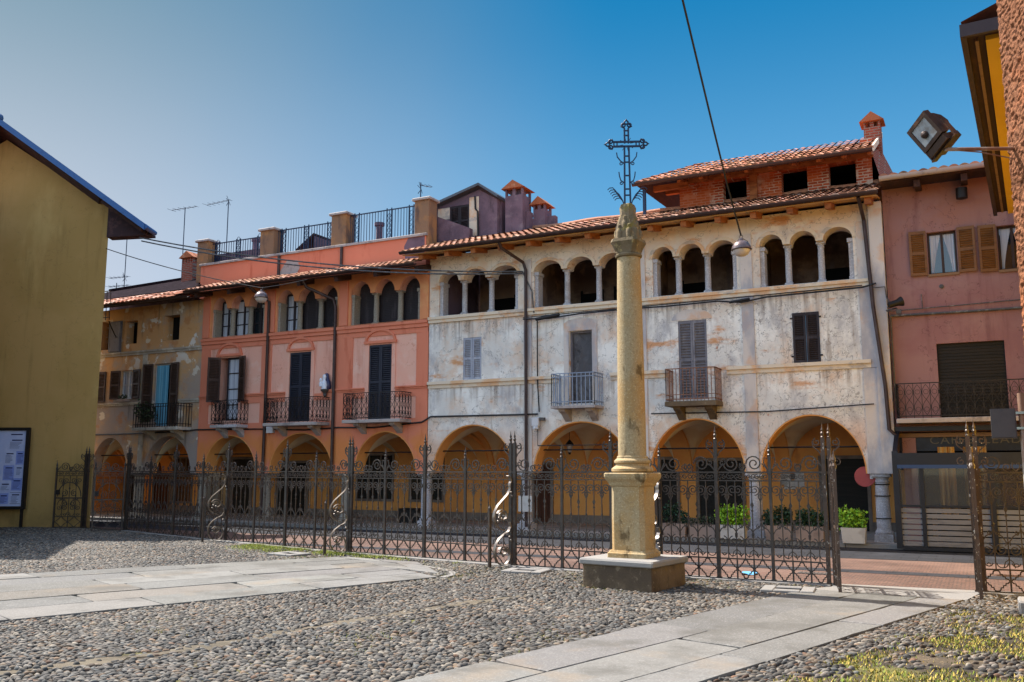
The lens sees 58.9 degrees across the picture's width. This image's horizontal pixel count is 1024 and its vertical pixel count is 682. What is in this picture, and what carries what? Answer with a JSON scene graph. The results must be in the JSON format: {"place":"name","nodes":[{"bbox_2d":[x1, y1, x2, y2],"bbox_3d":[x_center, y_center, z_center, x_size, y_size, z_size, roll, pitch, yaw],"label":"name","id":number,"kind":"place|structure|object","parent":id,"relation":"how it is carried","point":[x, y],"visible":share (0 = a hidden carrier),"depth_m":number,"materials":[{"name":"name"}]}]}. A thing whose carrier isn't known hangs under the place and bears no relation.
{"place":"outdoors","nodes":[
{"label":"outdoors","id":0,"kind":"place"},
{"bbox_2d":[90,251,274,516],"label":"ochre house","id":1,"kind":"structure","parent":0,"point":[151,348],"depth_m":31.99,"materials":[{"name":"paint"}]},
{"bbox_2d":[106,240,129,286],"bbox_3d":[-16.100,-2.977,37.173,1.108,2.570,0.440,-4,-9,27],"label":"tv antenna","id":2,"kind":"object","parent":1,"relation":"attached to","point":[125,268],"visible":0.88,"depth_m":37.04,"materials":[{"name":"grey metal"}]},
{"bbox_2d":[116,394,128,401],"bbox_3d":[-13.678,1.991,31.890,0.550,0.264,0.170,-4,-9,27],"label":"balcony plant","id":3,"kind":"object","parent":1,"relation":"on","point":[122,399],"visible":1,"depth_m":31.87,"materials":[{"name":"green plant"}]},
{"bbox_2d":[122,370,132,398],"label":"window","id":4,"kind":"structure","parent":1,"relation":"in","point":[127,375],"depth_m":32.21,"materials":[{"name":"white paint"}]},
{"bbox_2d":[129,475,134,507],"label":"door","id":5,"kind":"structure","parent":1,"relation":"in","point":[132,495],"depth_m":36.59,"materials":[{"name":"brown wood"}]},
{"bbox_2d":[133,399,156,427],"bbox_3d":[-12.481,2.439,30.816,1.166,1.014,0.594,-4,-9,27],"label":"balcony plant","id":6,"kind":"object","parent":1,"relation":"on","point":[146,411],"visible":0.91,"depth_m":30.71,"materials":[{"name":"green plant"}]},
{"bbox_2d":[153,462,169,510],"bbox_3d":[-13.850,5.688,35.887,0.850,2.050,0.035,-4,-9,27],"label":"door","id":7,"kind":"structure","parent":1,"relation":"in","point":[159,465],"depth_m":35.86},
{"bbox_2d":[154,363,170,425],"bbox_3d":[-12.006,1.861,31.350,0.870,2.150,0.060,-4,-9,27],"label":"window","id":8,"kind":"structure","parent":1,"relation":"in","point":[170,363],"depth_m":31.39,"materials":[{"name":"blue fabric"}]},
{"bbox_2d":[171,457,192,502],"bbox_3d":[-12.877,5.423,35.406,1.090,1.800,0.060,-4,-9,27],"label":"window","id":9,"kind":"structure","parent":1,"relation":"in","point":[184,460],"depth_m":35.41,"materials":[{"name":"black glass"}]},
{"bbox_2d":[169,206,196,277],"bbox_3d":[-12.726,-3.746,34.963,1.328,2.870,0.440,-4,-9,27],"label":"tv antenna","id":10,"kind":"object","parent":1,"relation":"attached to","point":[184,227],"visible":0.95,"depth_m":35.02,"materials":[{"name":"grey metal"}]},
{"bbox_2d":[202,197,231,241],"bbox_3d":[-11.030,-3.828,33.867,1.188,3.123,0.440,-4,-9,27],"label":"tv antenna","id":11,"kind":"object","parent":1,"relation":"attached to","point":[228,203],"visible":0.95,"depth_m":33.79,"materials":[{"name":"grey metal"}]},
{"bbox_2d":[207,460,230,509],"bbox_3d":[-11.298,5.408,34.589,1.440,2.000,0.060,-4,-9,27],"label":"window","id":12,"kind":"structure","parent":1,"relation":"in","point":[209,478],"depth_m":34.51,"materials":[{"name":"black glass"}]},
{"bbox_2d":[232,459,250,513],"bbox_3d":[-10.135,5.445,33.997,0.900,2.000,0.030,-4,-9,27],"label":"door","id":13,"kind":"structure","parent":1,"relation":"in","point":[239,462],"depth_m":34.00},
{"bbox_2d":[0,557,435,622],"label":"path","id":14,"kind":"structure","parent":0,"point":[28,596],"depth_m":13.47,"materials":[{"name":"stone"}]},
{"bbox_2d":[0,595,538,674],"bbox_3d":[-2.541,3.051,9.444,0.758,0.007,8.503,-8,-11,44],"label":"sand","id":15,"kind":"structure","parent":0,"point":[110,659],"depth_m":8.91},
{"bbox_2d":[347,557,437,573],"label":"path","id":16,"kind":"structure","parent":0,"point":[410,566],"depth_m":16.19,"materials":[{"name":"stone"}]},
{"bbox_2d":[398,508,420,522],"bbox_3d":[-3.050,5.350,27.794,0.790,0.440,0.500,-4,-9,27],"label":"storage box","id":17,"kind":"object","parent":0,"point":[407,510],"visible":0.38,"depth_m":27.58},
{"bbox_2d":[0,0,995,361],"label":"sky","id":18,"kind":"structure","parent":0,"point":[296,113],"materials":[{"name":"blue"}]},
{"bbox_2d":[0,527,1023,681],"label":"ground","id":19,"kind":"structure","parent":0,"point":[941,662],"depth_m":8.22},
{"bbox_2d":[0,427,31,527],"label":"notice board","id":20,"kind":"object","parent":19,"relation":"on","point":[14,452],"visible":1,"depth_m":26.98,"materials":[{"name":"blue paper"}]},
{"bbox_2d":[0,114,156,527],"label":"yellow house","id":21,"kind":"structure","parent":19,"relation":"on","point":[60,223],"depth_m":27.89,"materials":[{"name":"paint"}]},
{"bbox_2d":[80,447,93,527],"bbox_3d":[-12.669,4.335,26.947,0.396,2.410,0.108,0,-8,0],"label":"gate post","id":22,"kind":"object","parent":19,"relation":"on","point":[87,461],"visible":0.99,"depth_m":26.93,"materials":[{"name":"metal"}]},
{"bbox_2d":[52,460,83,527],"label":"iron gate","id":23,"kind":"structure","parent":22,"relation":"attached to","point":[57,493],"depth_m":26.91,"materials":[{"name":"black metal"}]},
{"bbox_2d":[268,551,310,556],"bbox_3d":[-4.467,4.287,18.233,0.720,0.050,0.520,-6,-10,37],"label":"drain cover","id":24,"kind":"object","parent":19,"relation":"on","point":[289,553],"visible":0.94,"depth_m":18.11,"materials":[{"name":"stone"}]},
{"bbox_2d":[212,543,459,565],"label":"grass","id":25,"kind":"structure","parent":19,"relation":"on","point":[265,547],"depth_m":19.03,"materials":[{"name":"green plant"}]},
{"bbox_2d":[423,565,454,577],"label":"curved kerb","id":26,"kind":"structure","parent":19,"relation":"on","point":[449,575],"depth_m":14.98,"materials":[{"name":"stone"}]},
{"bbox_2d":[85,552,817,660],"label":"grass","id":27,"kind":"structure","parent":19,"relation":"on","point":[435,579],"depth_m":9.84,"materials":[{"name":"green plant"}]},
{"bbox_2d":[0,614,1023,681],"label":"cobblestones","id":28,"kind":"structure","parent":19,"relation":"on","point":[445,644],"depth_m":8.59,"materials":[{"name":"grey stone"}]},
{"bbox_2d":[0,527,1023,635],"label":"cobblestones","id":29,"kind":"structure","parent":19,"relation":"on","point":[111,549],"depth_m":12.29,"materials":[{"name":"grey stone"}]},
{"bbox_2d":[968,450,983,599],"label":"iron gate","id":30,"kind":"structure","parent":29,"relation":"on","point":[971,465],"depth_m":11.98,"materials":[{"name":"black metal"}]},
{"bbox_2d":[501,567,551,574],"bbox_3d":[0.239,3.851,15.170,0.720,0.050,0.520,-3,-9,22],"label":"drain cover","id":31,"kind":"object","parent":19,"relation":"on","point":[530,571],"visible":0.99,"depth_m":15.04,"materials":[{"name":"stone"}]},
{"bbox_2d":[579,119,687,592],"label":"votive column","id":32,"kind":"structure","parent":19,"relation":"on","point":[633,559],"depth_m":13.52,"materials":[{"name":"stone"}]},
{"bbox_2d":[760,585,815,592],"bbox_3d":[3.903,3.514,12.805,0.720,0.050,0.520,-3,-9,22],"label":"drain cover","id":33,"kind":"object","parent":19,"relation":"on","point":[776,589],"visible":0.91,"depth_m":12.69,"materials":[{"name":"stone"}]},
{"bbox_2d":[770,607,1023,681],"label":"grass","id":34,"kind":"structure","parent":19,"relation":"on","point":[920,679],"depth_m":8.37,"materials":[{"name":"green plant"}]},
{"bbox_2d":[816,586,978,599],"bbox_3d":[5.258,3.488,12.600,2.200,0.001,0.830,-4,-9,27],"label":"threshold","id":35,"kind":"object","parent":19,"relation":"on","point":[947,595],"visible":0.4,"depth_m":12.55,"materials":[{"name":"stone"}]},
{"bbox_2d":[829,450,841,591],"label":"iron gate","id":36,"kind":"structure","parent":35,"relation":"on","point":[835,512],"depth_m":12.74,"materials":[{"name":"brown metal"}]},
{"bbox_2d":[959,3,1013,215],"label":"golden house","id":37,"kind":"structure","parent":19,"relation":"on","point":[979,38],"depth_m":12.97,"materials":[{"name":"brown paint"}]},
{"bbox_2d":[990,393,1023,479],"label":"steel pole","id":38,"kind":"object","parent":19,"relation":"on","point":[1003,424],"visible":1,"depth_m":9.49,"materials":[{"name":"grey metal"}]},
{"bbox_2d":[996,0,1023,339],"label":"roughcast building","id":39,"kind":"structure","parent":19,"relation":"on","point":[1010,13],"depth_m":8.22,"materials":[{"name":"paint"}]},
{"bbox_2d":[907,110,1014,162],"bbox_3d":[4.091,-1.810,8.027,1.038,0.434,0.406,1,-8,-6],"label":"floodlight","id":40,"kind":"object","parent":39,"relation":"attached to","point":[932,138],"visible":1,"depth_m":7.98,"materials":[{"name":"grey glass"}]},
{"bbox_2d":[1018,596,1023,613],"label":"stone block","id":41,"kind":"structure","parent":19,"relation":"on","point":[1021,604],"depth_m":10.75,"materials":[{"name":"stone"}]},
{"bbox_2d":[90,526,1023,591],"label":"road","id":42,"kind":"structure","parent":0,"point":[898,580],"depth_m":16.27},
{"bbox_2d":[82,533,1023,580],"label":"gutter strip","id":43,"kind":"object","parent":42,"relation":"on","point":[852,570],"visible":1,"depth_m":15.90,"materials":[{"name":"stone"}]},
{"bbox_2d":[121,530,1023,595],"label":"kerb","id":44,"kind":"structure","parent":42,"relation":"on","point":[781,581],"depth_m":14.07,"materials":[{"name":"stone"}]},
{"bbox_2d":[123,441,232,541],"bbox_3d":[-9.090,3.869,23.669,5.908,2.410,0.621,-8,-11,43],"label":"iron fence","id":45,"kind":"object","parent":44,"relation":"on","point":[202,514],"visible":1,"depth_m":23.64,"materials":[{"name":"black metal"}]},
{"bbox_2d":[91,459,125,530],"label":"iron gate","id":46,"kind":"structure","parent":45,"relation":"attached to","point":[96,493],"depth_m":25.43,"materials":[{"name":"black metal"}]},
{"bbox_2d":[226,437,357,554],"bbox_3d":[-5.213,3.364,20.125,4.900,2.410,0.617,-7,-11,41],"label":"iron fence","id":47,"kind":"object","parent":44,"relation":"on","point":[349,488],"visible":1,"depth_m":19.93,"materials":[{"name":"black metal"}]},
{"bbox_2d":[351,432,521,566],"bbox_3d":[-1.739,2.963,17.303,4.414,2.410,0.607,-6,-10,37],"label":"iron fence","id":48,"kind":"object","parent":44,"relation":"on","point":[510,549],"visible":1,"depth_m":17.21,"materials":[{"name":"black metal"}]},
{"bbox_2d":[516,429,664,569],"bbox_3d":[1.130,2.679,15.310,2.927,2.410,0.590,-5,-10,33],"label":"iron fence","id":49,"kind":"object","parent":44,"relation":"on","point":[657,487],"visible":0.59,"depth_m":15.63,"materials":[{"name":"black metal"}]},
{"bbox_2d":[661,423,840,584],"bbox_3d":[3.673,2.509,14.116,2.811,2.410,0.082,-4,-9,28],"label":"iron fence","id":50,"kind":"object","parent":44,"relation":"on","point":[769,472],"visible":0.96,"depth_m":14.01,"materials":[{"name":"black metal"}]},
{"bbox_2d":[955,421,1023,592],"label":"iron fence","id":51,"kind":"object","parent":44,"relation":"on","point":[979,506],"visible":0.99,"depth_m":12.65,"materials":[{"name":"brown metal"}]},
{"bbox_2d":[741,571,756,574],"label":"litter","id":52,"kind":"object","parent":42,"relation":"on","point":[746,572],"visible":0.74,"depth_m":14.87,"materials":[{"name":"white paper"}]},
{"bbox_2d":[797,571,832,574],"bbox_3d":[5.034,3.838,14.983,0.600,0.013,0.250,-4,-9,27],"label":"road grate","id":53,"kind":"object","parent":42,"relation":"on","point":[817,573],"visible":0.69,"depth_m":14.94,"materials":[{"name":"grey metal"}]},
{"bbox_2d":[90,520,1023,564],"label":"sidewalk","id":54,"kind":"structure","parent":0,"point":[902,554],"depth_m":20.00,"materials":[{"name":"stone"}]},
{"bbox_2d":[90,517,1019,549],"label":"sidewalk kerb","id":55,"kind":"structure","parent":54,"relation":"on","point":[875,545],"depth_m":23.21,"materials":[{"name":"stone"}]},
{"bbox_2d":[891,424,1023,553],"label":"cafe veranda","id":56,"kind":"object","parent":54,"relation":"on","point":[930,484],"visible":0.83,"depth_m":19.07,"materials":[{"name":"grey metal"}]},
{"bbox_2d":[90,510,1023,544],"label":"arcade floor","id":57,"kind":"structure","parent":0,"point":[870,536],"depth_m":27.41,"materials":[{"name":"grey stone"}]},
{"bbox_2d":[183,180,557,523],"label":"orange house","id":58,"kind":"structure","parent":57,"relation":"on","point":[361,338],"depth_m":28.71,"materials":[{"name":"paint"}]},
{"bbox_2d":[106,248,307,287],"bbox_3d":[-9.488,-2.050,27.669,6.080,1.764,2.440,-3,-9,19],"label":"cable","id":59,"kind":"object","parent":58,"relation":"attached to","point":[205,276],"visible":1,"depth_m":26.63,"materials":[{"name":"black plastic"}]},
{"bbox_2d":[254,288,268,302],"bbox_3d":[-7.021,-1.284,25.405,0.395,0.441,0.394,-4,-9,27],"label":"street lamp","id":60,"kind":"object","parent":59,"relation":"hanging from","point":[261,296],"visible":1,"depth_m":25.28,"materials":[{"name":"white metal"}]},
{"bbox_2d":[221,302,230,336],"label":"window","id":61,"kind":"structure","parent":58,"relation":"in","point":[226,316],"depth_m":30.72,"materials":[{"name":"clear glass"}]},
{"bbox_2d":[225,357,238,420],"bbox_3d":[-9.156,1.587,29.886,0.600,2.080,0.060,-4,-9,27],"label":"window","id":62,"kind":"structure","parent":58,"relation":"in","point":[233,363],"depth_m":29.92,"materials":[{"name":"grey glass"}]},
{"bbox_2d":[235,300,248,335],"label":"window","id":63,"kind":"structure","parent":58,"relation":"in","point":[242,315],"depth_m":30.39,"materials":[{"name":"grey glass"}]},
{"bbox_2d":[253,302,264,333],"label":"window","id":64,"kind":"structure","parent":58,"relation":"in","point":[258,312],"depth_m":30.06,"materials":[{"name":"black glass"}]},
{"bbox_2d":[266,427,274,432],"bbox_3d":[-7.642,2.810,28.688,0.280,0.200,0.120,-4,-9,27],"label":"meter box","id":65,"kind":"object","parent":58,"relation":"attached to","point":[270,430],"visible":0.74,"depth_m":28.62,"materials":[{"name":"white paint"}]},
{"bbox_2d":[278,463,306,514],"bbox_3d":[-7.956,5.361,32.877,1.300,1.850,0.030,-4,-9,27],"label":"door","id":66,"kind":"structure","parent":58,"relation":"in","point":[281,500],"depth_m":32.82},
{"bbox_2d":[286,294,302,331],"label":"window","id":67,"kind":"structure","parent":58,"relation":"in","point":[292,307],"depth_m":29.42,"materials":[{"name":"grey glass"}]},
{"bbox_2d":[95,413,537,434],"bbox_3d":[-7.935,2.723,28.875,19.400,0.335,0.048,-4,-9,27],"label":"cable","id":68,"kind":"object","parent":58,"relation":"attached to","point":[345,427],"visible":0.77,"depth_m":26.89,"materials":[{"name":"black plastic"}]},
{"bbox_2d":[319,373,330,396],"bbox_3d":[-5.730,1.348,27.852,0.345,0.740,0.330,-4,-9,27],"label":"statuette","id":69,"kind":"object","parent":58,"relation":"attached to","point":[325,383],"visible":1,"depth_m":27.78,"materials":[{"name":"white ceramic"}]},
{"bbox_2d":[355,453,394,501],"bbox_3d":[-4.739,4.700,31.284,1.590,1.630,0.060,-4,-9,27],"label":"window","id":70,"kind":"structure","parent":58,"relation":"in","point":[372,456],"depth_m":31.27,"materials":[{"name":"black glass"}]},
{"bbox_2d":[417,182,431,196],"bbox_3d":[-2.767,-4.724,28.627,0.529,0.620,0.380,-4,-9,27],"label":"tv antenna","id":71,"kind":"object","parent":58,"relation":"on","point":[420,188],"visible":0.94,"depth_m":28.68,"materials":[{"name":"grey metal"}]},
{"bbox_2d":[408,457,444,502],"bbox_3d":[-2.871,4.565,30.334,1.390,1.630,0.060,-4,-9,27],"label":"window","id":72,"kind":"structure","parent":58,"relation":"in","point":[413,493],"depth_m":30.24,"materials":[{"name":"black glass"}]},
{"bbox_2d":[399,111,907,542],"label":"white house","id":73,"kind":"structure","parent":57,"relation":"on","point":[810,219],"depth_m":24.15,"materials":[{"name":"paint"}]},
{"bbox_2d":[139,237,533,312],"bbox_3d":[-5.429,-1.986,26.486,12.399,2.840,0.148,-2,-8,12],"label":"cable","id":74,"kind":"object","parent":73,"relation":"attached to","point":[341,265],"visible":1,"depth_m":26.38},
{"bbox_2d":[495,294,514,310],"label":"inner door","id":75,"kind":"structure","parent":73,"relation":"in","point":[506,303],"depth_m":28.25,"materials":[{"name":"black"}]},
{"bbox_2d":[518,496,531,511],"bbox_3d":[0.353,4.347,24.228,0.400,0.420,0.020,-4,-9,27],"label":"board","id":76,"kind":"object","parent":73,"relation":"attached to","point":[525,506],"visible":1,"depth_m":24.22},
{"bbox_2d":[532,417,544,429],"bbox_3d":[0.702,2.222,24.398,0.360,0.325,0.155,-4,-9,27],"label":"alarm box","id":77,"kind":"object","parent":73,"relation":"attached to","point":[536,423],"visible":1,"depth_m":24.39,"materials":[{"name":"white paint"}]},
{"bbox_2d":[535,465,549,521],"bbox_3d":[0.959,4.764,28.331,0.550,1.750,0.035,-4,-9,27],"label":"door","id":78,"kind":"structure","parent":73,"relation":"in","point":[540,498],"depth_m":28.30,"materials":[{"name":"brown wood"}]},
{"bbox_2d":[565,432,573,454],"bbox_3d":[1.649,2.871,25.991,0.239,0.760,0.244,-4,-9,27],"label":"wall lantern","id":79,"kind":"object","parent":73,"relation":"hanging from","point":[569,442],"depth_m":25.92,"materials":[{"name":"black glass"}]},
{"bbox_2d":[581,289,603,302],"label":"inner door","id":80,"kind":"structure","parent":73,"relation":"in","point":[585,298],"depth_m":26.97,"materials":[{"name":"black"}]},
{"bbox_2d":[614,286,616,299],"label":"inner door","id":81,"kind":"structure","parent":73,"relation":"in","point":[615,290],"depth_m":26.61,"materials":[{"name":"black"}]},
{"bbox_2d":[657,460,677,524],"bbox_3d":[4.540,4.431,26.523,0.600,1.900,0.030,-4,-9,27],"label":"door","id":82,"kind":"structure","parent":73,"relation":"in","point":[665,498],"depth_m":26.52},
{"bbox_2d":[682,281,704,293],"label":"inner door","id":83,"kind":"structure","parent":73,"relation":"in","point":[699,287],"depth_m":25.54,"materials":[{"name":"black"}]},
{"bbox_2d":[523,282,875,320],"bbox_3d":[4.341,-0.930,22.912,9.106,0.237,0.113,-4,-9,27],"label":"cable","id":84,"kind":"object","parent":73,"relation":"attached to","point":[557,315],"visible":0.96,"depth_m":22.61,"materials":[{"name":"black plastic"}]},
{"bbox_2d":[537,321,873,445],"bbox_3d":[4.463,0.839,22.699,8.515,3.464,0.067,-4,-9,27],"label":"cable","id":85,"kind":"object","parent":73,"relation":"attached to","point":[685,412],"visible":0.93,"depth_m":22.54,"materials":[{"name":"black plastic"}]},
{"bbox_2d":[699,461,742,524],"bbox_3d":[5.950,4.349,25.803,1.230,1.860,0.030,-4,-9,27],"label":"door","id":86,"kind":"structure","parent":73,"relation":"in","point":[711,498],"depth_m":25.83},
{"bbox_2d":[780,473,804,488],"bbox_3d":[7.713,3.835,24.956,0.640,0.480,0.022,-4,-9,27],"label":"poster","id":87,"kind":"object","parent":73,"relation":"attached to","point":[795,484],"visible":0.54,"depth_m":24.93,"materials":[{"name":"white paint"}]},
{"bbox_2d":[825,266,849,280],"bbox_3d":[8.675,-1.527,23.730,0.970,0.990,0.058,-4,-9,27],"label":"inner door","id":88,"kind":"structure","parent":73,"relation":"in","point":[834,274],"depth_m":23.80,"materials":[{"name":"black"}]},
{"bbox_2d":[826,459,869,530],"bbox_3d":[8.929,4.113,24.289,1.130,1.900,0.030,-4,-9,27],"label":"door","id":89,"kind":"structure","parent":73,"relation":"in","point":[849,492],"depth_m":24.26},
{"bbox_2d":[854,467,875,486],"bbox_3d":[8.086,3.100,20.721,0.490,0.460,0.140,-4,-9,27],"label":"round sign","id":90,"kind":"object","parent":73,"relation":"attached to","point":[862,478],"visible":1,"depth_m":20.71,"materials":[{"name":"red metal"}]},
{"bbox_2d":[873,286,904,313],"bbox_3d":[8.545,-0.932,20.571,0.662,0.683,0.328,-4,-9,27],"label":"loudspeaker","id":91,"kind":"object","parent":73,"relation":"attached to","point":[899,301],"visible":1,"depth_m":20.40,"materials":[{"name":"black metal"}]},
{"bbox_2d":[662,500,687,536],"bbox_3d":[3.953,4.309,22.051,0.756,0.873,0.400,-4,-9,27],"label":"planter","id":92,"kind":"object","parent":57,"relation":"on","point":[675,530],"visible":0.85,"depth_m":21.94,"materials":[{"name":"beige concrete"}]},
{"bbox_2d":[689,515,715,537],"bbox_3d":[4.580,4.435,21.750,0.670,0.539,0.323,-4,-9,27],"label":"planter","id":93,"kind":"object","parent":57,"relation":"on","point":[702,531],"visible":0.65,"depth_m":21.66,"materials":[{"name":"beige concrete"}]},
{"bbox_2d":[714,503,750,539],"bbox_3d":[5.175,4.214,21.282,0.858,0.845,0.464,-3,-9,19],"label":"planter","id":94,"kind":"object","parent":57,"relation":"on","point":[731,520],"visible":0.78,"depth_m":21.20,"materials":[{"name":"white concrete"}]},
{"bbox_2d":[762,504,793,540],"bbox_3d":[6.100,4.165,20.865,0.743,0.825,0.424,-4,-9,27],"label":"planter","id":95,"kind":"object","parent":57,"relation":"on","point":[786,517],"visible":0.79,"depth_m":20.77,"materials":[{"name":"beige concrete"}]},
{"bbox_2d":[794,506,824,541],"bbox_3d":[6.764,4.133,20.558,0.719,0.803,0.406,-4,-9,27],"label":"planter","id":96,"kind":"object","parent":57,"relation":"on","point":[805,521],"visible":0.75,"depth_m":20.47,"materials":[{"name":"beige concrete"}]},
{"bbox_2d":[838,504,868,543],"bbox_3d":[7.526,4.044,20.096,0.745,0.848,0.432,-4,-9,27],"label":"planter","id":97,"kind":"object","parent":57,"relation":"on","point":[853,533],"visible":0.98,"depth_m":20.00,"materials":[{"name":"white concrete"}]},
{"bbox_2d":[878,161,1023,432],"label":"pink house","id":98,"kind":"structure","parent":57,"relation":"on","point":[949,237],"depth_m":20.38,"materials":[{"name":"paint"}]},
{"bbox_2d":[927,231,959,276],"bbox_3d":[9.826,-1.983,20.700,0.640,1.040,0.220,-4,-9,27],"label":"window","id":99,"kind":"structure","parent":98,"relation":"in","point":[942,248],"depth_m":20.75,"materials":[{"name":"glass"}]},
{"bbox_2d":[889,294,1021,418],"bbox_3d":[10.803,0.245,19.739,4.681,2.883,0.058,-4,-9,27],"label":"cable","id":100,"kind":"object","parent":98,"relation":"attached to","point":[962,311],"visible":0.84,"depth_m":20.51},
{"bbox_2d":[996,226,1017,272],"bbox_3d":[11.080,-2.044,20.057,0.620,1.060,0.220,-4,-9,27],"label":"window","id":101,"kind":"structure","parent":98,"relation":"in","point":[1007,249],"depth_m":20.17,"materials":[{"name":"brown paint"}]},
{"bbox_2d":[398,589,963,681],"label":"path","id":102,"kind":"structure","parent":0,"point":[712,645],"depth_m":8.85,"materials":[{"name":"stone"}]},
{"bbox_2d":[682,0,741,235],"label":"cable","id":103,"kind":"object","parent":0,"point":[693,45],"visible":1,"depth_m":14.75,"materials":[{"name":"black plastic"}]},
{"bbox_2d":[731,235,751,256],"bbox_3d":[4.505,-1.871,17.802,0.395,0.441,0.394,-4,-9,27],"label":"street lamp","id":104,"kind":"object","parent":103,"relation":"hanging from","point":[741,247],"visible":1,"depth_m":17.67,"materials":[{"name":"white metal"}]}
]}

